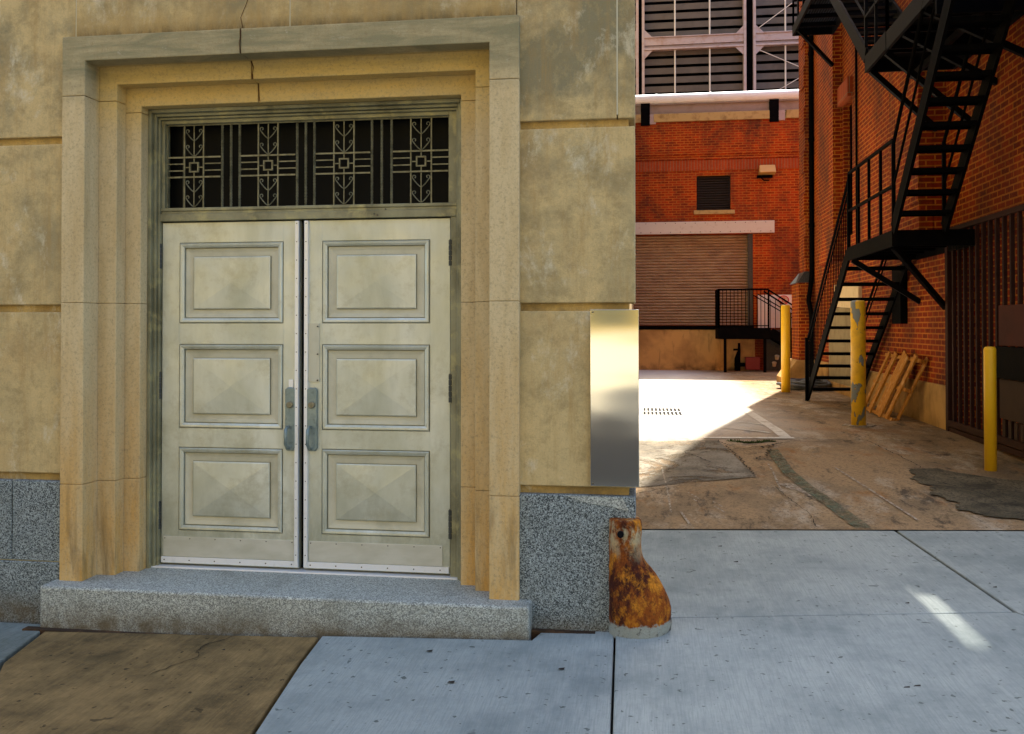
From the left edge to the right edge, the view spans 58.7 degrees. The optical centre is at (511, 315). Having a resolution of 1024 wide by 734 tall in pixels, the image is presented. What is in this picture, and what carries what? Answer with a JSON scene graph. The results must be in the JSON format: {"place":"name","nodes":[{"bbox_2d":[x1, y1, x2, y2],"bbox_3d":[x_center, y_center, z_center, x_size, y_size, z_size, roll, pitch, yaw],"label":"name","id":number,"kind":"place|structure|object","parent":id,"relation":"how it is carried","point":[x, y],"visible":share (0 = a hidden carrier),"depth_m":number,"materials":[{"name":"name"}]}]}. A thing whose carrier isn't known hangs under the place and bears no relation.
{"place":"outdoors","nodes":[
{"label":"outdoors","id":0,"kind":"place"},
{"bbox_2d":[0,622,39,670],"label":"sidewalk","id":1,"kind":"structure","parent":0,"point":[14,638],"depth_m":5.11,"materials":[{"name":"grey concrete"}]},
{"bbox_2d":[0,632,317,733],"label":"sidewalk","id":2,"kind":"structure","parent":0,"point":[60,683],"depth_m":4.39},
{"bbox_2d":[151,633,240,673],"bbox_3d":[-1.649,1.772,4.780,0.086,0.006,0.653,0,-1,18],"label":"slab crack","id":3,"kind":"object","parent":2,"relation":"on","point":[196,651],"visible":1,"depth_m":4.79,"materials":[{"name":"black"}]},
{"bbox_2d":[88,545,996,687],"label":"litter","id":4,"kind":"object","parent":2,"relation":"on","point":[564,667],"visible":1,"depth_m":4.38,"materials":[{"name":"grey"}]},
{"bbox_2d":[256,631,613,733],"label":"sidewalk","id":5,"kind":"structure","parent":0,"point":[360,685],"depth_m":4.21,"materials":[{"name":"grey concrete"}]},
{"bbox_2d":[611,529,1023,733],"bbox_3d":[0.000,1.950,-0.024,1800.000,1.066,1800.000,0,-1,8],"label":"ground","id":6,"kind":"structure","parent":0,"point":[612,712],"depth_m":7.49,"materials":[{"name":"grey concrete"}]},
{"bbox_2d":[40,567,531,640],"bbox_3d":[-1.284,1.717,5.343,2.863,0.297,0.555,0,-1,8],"label":"granite step","id":7,"kind":"object","parent":6,"relation":"on","point":[191,601],"visible":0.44,"depth_m":5.13,"materials":[{"name":"grey stone"}]},
{"bbox_2d":[22,626,615,654],"bbox_3d":[-1.087,1.789,5.074,3.480,0.146,0.172,0,-1,8],"label":"ground joint","id":8,"kind":"object","parent":6,"relation":"on","point":[535,632],"visible":0.11,"depth_m":5.18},
{"bbox_2d":[0,0,638,631],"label":"stone building","id":9,"kind":"structure","parent":6,"relation":"on","point":[322,286],"depth_m":5.48,"materials":[{"name":"stone"}]},
{"bbox_2d":[159,221,301,567],"bbox_3d":[-1.771,0.486,5.650,0.929,2.137,0.127,0,-1,8],"label":"door","id":10,"kind":"structure","parent":9,"relation":"in","point":[232,314],"depth_m":5.67,"materials":[{"name":"beige metal"}]},
{"bbox_2d":[303,218,451,573],"bbox_3d":[-0.817,0.484,5.511,0.929,2.137,0.127,0,-1,8],"label":"door","id":11,"kind":"structure","parent":9,"relation":"in","point":[378,382],"depth_m":5.53,"materials":[{"name":"beige metal"}]},
{"bbox_2d":[609,516,670,638],"bbox_3d":[0.691,1.408,4.924,0.335,0.624,0.298,0,-1,8],"label":"corner guard","id":12,"kind":"object","parent":9,"relation":"attached to","point":[639,605],"visible":0.96,"depth_m":4.83,"materials":[{"name":"metal"}]},
{"bbox_2d":[634,99,798,370],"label":"loading dock building","id":13,"kind":"structure","parent":6,"relation":"on","point":[716,200],"depth_m":27.99,"materials":[{"name":"red brick"}]},
{"bbox_2d":[694,176,734,213],"bbox_3d":[6.217,-3.706,28.009,1.230,1.195,0.270,0,-1,8],"label":"window","id":14,"kind":"structure","parent":13,"relation":"in","point":[713,192],"depth_m":28.06,"materials":[{"name":"grey"}]},
{"bbox_2d":[635,0,798,94],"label":"louvred structure","id":15,"kind":"object","parent":13,"relation":"on","point":[694,46],"visible":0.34,"depth_m":32.64,"materials":[{"name":"black"}]},
{"bbox_2d":[635,89,798,114],"bbox_3d":[5.111,-6.567,28.260,26.000,0.653,0.356,0,-1,8],"label":"roof pipe","id":16,"kind":"object","parent":13,"relation":"on","point":[712,102],"visible":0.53,"depth_m":27.98,"materials":[{"name":"white metal"}]},
{"bbox_2d":[777,0,1023,434],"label":"brick building","id":17,"kind":"structure","parent":6,"relation":"on","point":[848,109],"depth_m":14.66,"materials":[{"name":"brick"}]},
{"bbox_2d":[829,307,850,386],"bbox_3d":[6.593,0.608,18.285,0.030,1.530,2.100,0,-1,8],"label":"corrugated door","id":18,"kind":"structure","parent":17,"relation":"in","point":[843,320],"depth_m":18.17,"materials":[{"name":"beige metal"}]},
{"bbox_2d":[850,104,852,234],"bbox_3d":[6.654,-2.831,17.565,0.080,2.610,0.750,0,-1,8],"label":"pipe","id":19,"kind":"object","parent":17,"relation":"in","point":[851,104],"depth_m":17.88,"materials":[{"name":"black metal"}]},
{"bbox_2d":[792,0,1023,400],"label":"fire escape","id":20,"kind":"object","parent":17,"relation":"attached to","point":[918,37],"visible":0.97,"depth_m":10.97,"materials":[{"name":"black metal"}]},
{"bbox_2d":[945,204,1023,457],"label":"bar gate","id":21,"kind":"structure","parent":17,"relation":"attached to","point":[1009,325],"depth_m":10.31,"materials":[{"name":"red metal"}]},
{"bbox_2d":[613,613,1023,733],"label":"sidewalk","id":22,"kind":"structure","parent":0,"point":[848,674],"depth_m":4.21,"materials":[{"name":"grey concrete"}]},
{"bbox_2d":[641,530,1011,630],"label":"sidewalk","id":23,"kind":"structure","parent":0,"point":[701,573],"depth_m":5.88,"materials":[{"name":"grey concrete"}]},
{"bbox_2d":[636,370,1023,529],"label":"alley pavement","id":24,"kind":"structure","parent":0,"point":[816,465],"depth_m":9.35,"materials":[{"name":"concrete"}]},
{"bbox_2d":[641,408,684,415],"bbox_3d":[2.356,1.523,14.262,0.650,0.042,1.300,0,-1,8],"label":"storm drain","id":25,"kind":"object","parent":24,"relation":"in","point":[662,411],"visible":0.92,"depth_m":14.10,"materials":[{"name":"black"}]},
{"bbox_2d":[726,438,775,442],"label":"weeds","id":26,"kind":"object","parent":24,"relation":"on","point":[757,441],"visible":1,"depth_m":10.81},
{"bbox_2d":[715,288,791,371],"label":"dock platform","id":27,"kind":"structure","parent":24,"relation":"on","point":[771,342],"depth_m":26.55,"materials":[{"name":"black metal"}]},
{"bbox_2d":[733,343,778,370],"bbox_3d":[7.344,1.264,27.340,1.348,0.860,0.370,0,-1,20],"label":"standpipe","id":28,"kind":"object","parent":24,"relation":"on","point":[751,363],"visible":0.96,"depth_m":27.25,"materials":[{"name":"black metal"}]},
{"bbox_2d":[781,305,789,391],"bbox_3d":[5.604,0.726,18.630,0.180,1.884,0.180,0,-1,8],"label":"bollard","id":29,"kind":"object","parent":24,"relation":"on","point":[785,348],"visible":0.94,"depth_m":18.55,"materials":[{"name":"yellow metal"}]},
{"bbox_2d":[776,377,831,389],"bbox_3d":[6.247,1.456,19.487,1.118,0.273,1.662,0,-1,8],"label":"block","id":30,"kind":"object","parent":24,"relation":"on","point":[797,383],"visible":0.58,"depth_m":18.89,"materials":[{"name":"concrete"}]},
{"bbox_2d":[842,424,876,427],"bbox_3d":[4.681,1.514,12.258,0.449,0.072,0.355,0,-1,8],"label":"concrete footing","id":31,"kind":"object","parent":24,"relation":"on","point":[868,426],"visible":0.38,"depth_m":12.20,"materials":[{"name":"grey concrete"}]},
{"bbox_2d":[850,300,865,426],"bbox_3d":[4.680,0.693,12.297,0.192,1.794,0.192,0,-1,8],"label":"bollard","id":32,"kind":"object","parent":31,"relation":"on","point":[858,355],"visible":0.89,"depth_m":12.22,"materials":[{"name":"metal"}]},
{"bbox_2d":[866,350,928,420],"bbox_3d":[5.686,1.025,13.659,0.482,1.020,2.147,0,-1,8],"label":"wooden pallet","id":33,"kind":"object","parent":24,"relation":"on","point":[895,385],"visible":0.84,"depth_m":13.36,"materials":[{"name":"brown wood"}]},
{"bbox_2d":[983,346,996,470],"bbox_3d":[4.742,0.974,9.020,0.114,1.330,0.114,0,-1,8],"label":"bollard","id":34,"kind":"object","parent":24,"relation":"on","point":[990,411],"visible":0.91,"depth_m":8.97,"materials":[{"name":"yellow metal"}]},
{"bbox_2d":[897,531,1023,615],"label":"sidewalk","id":35,"kind":"structure","parent":0,"point":[986,562],"depth_m":6.23,"materials":[{"name":"grey concrete"}]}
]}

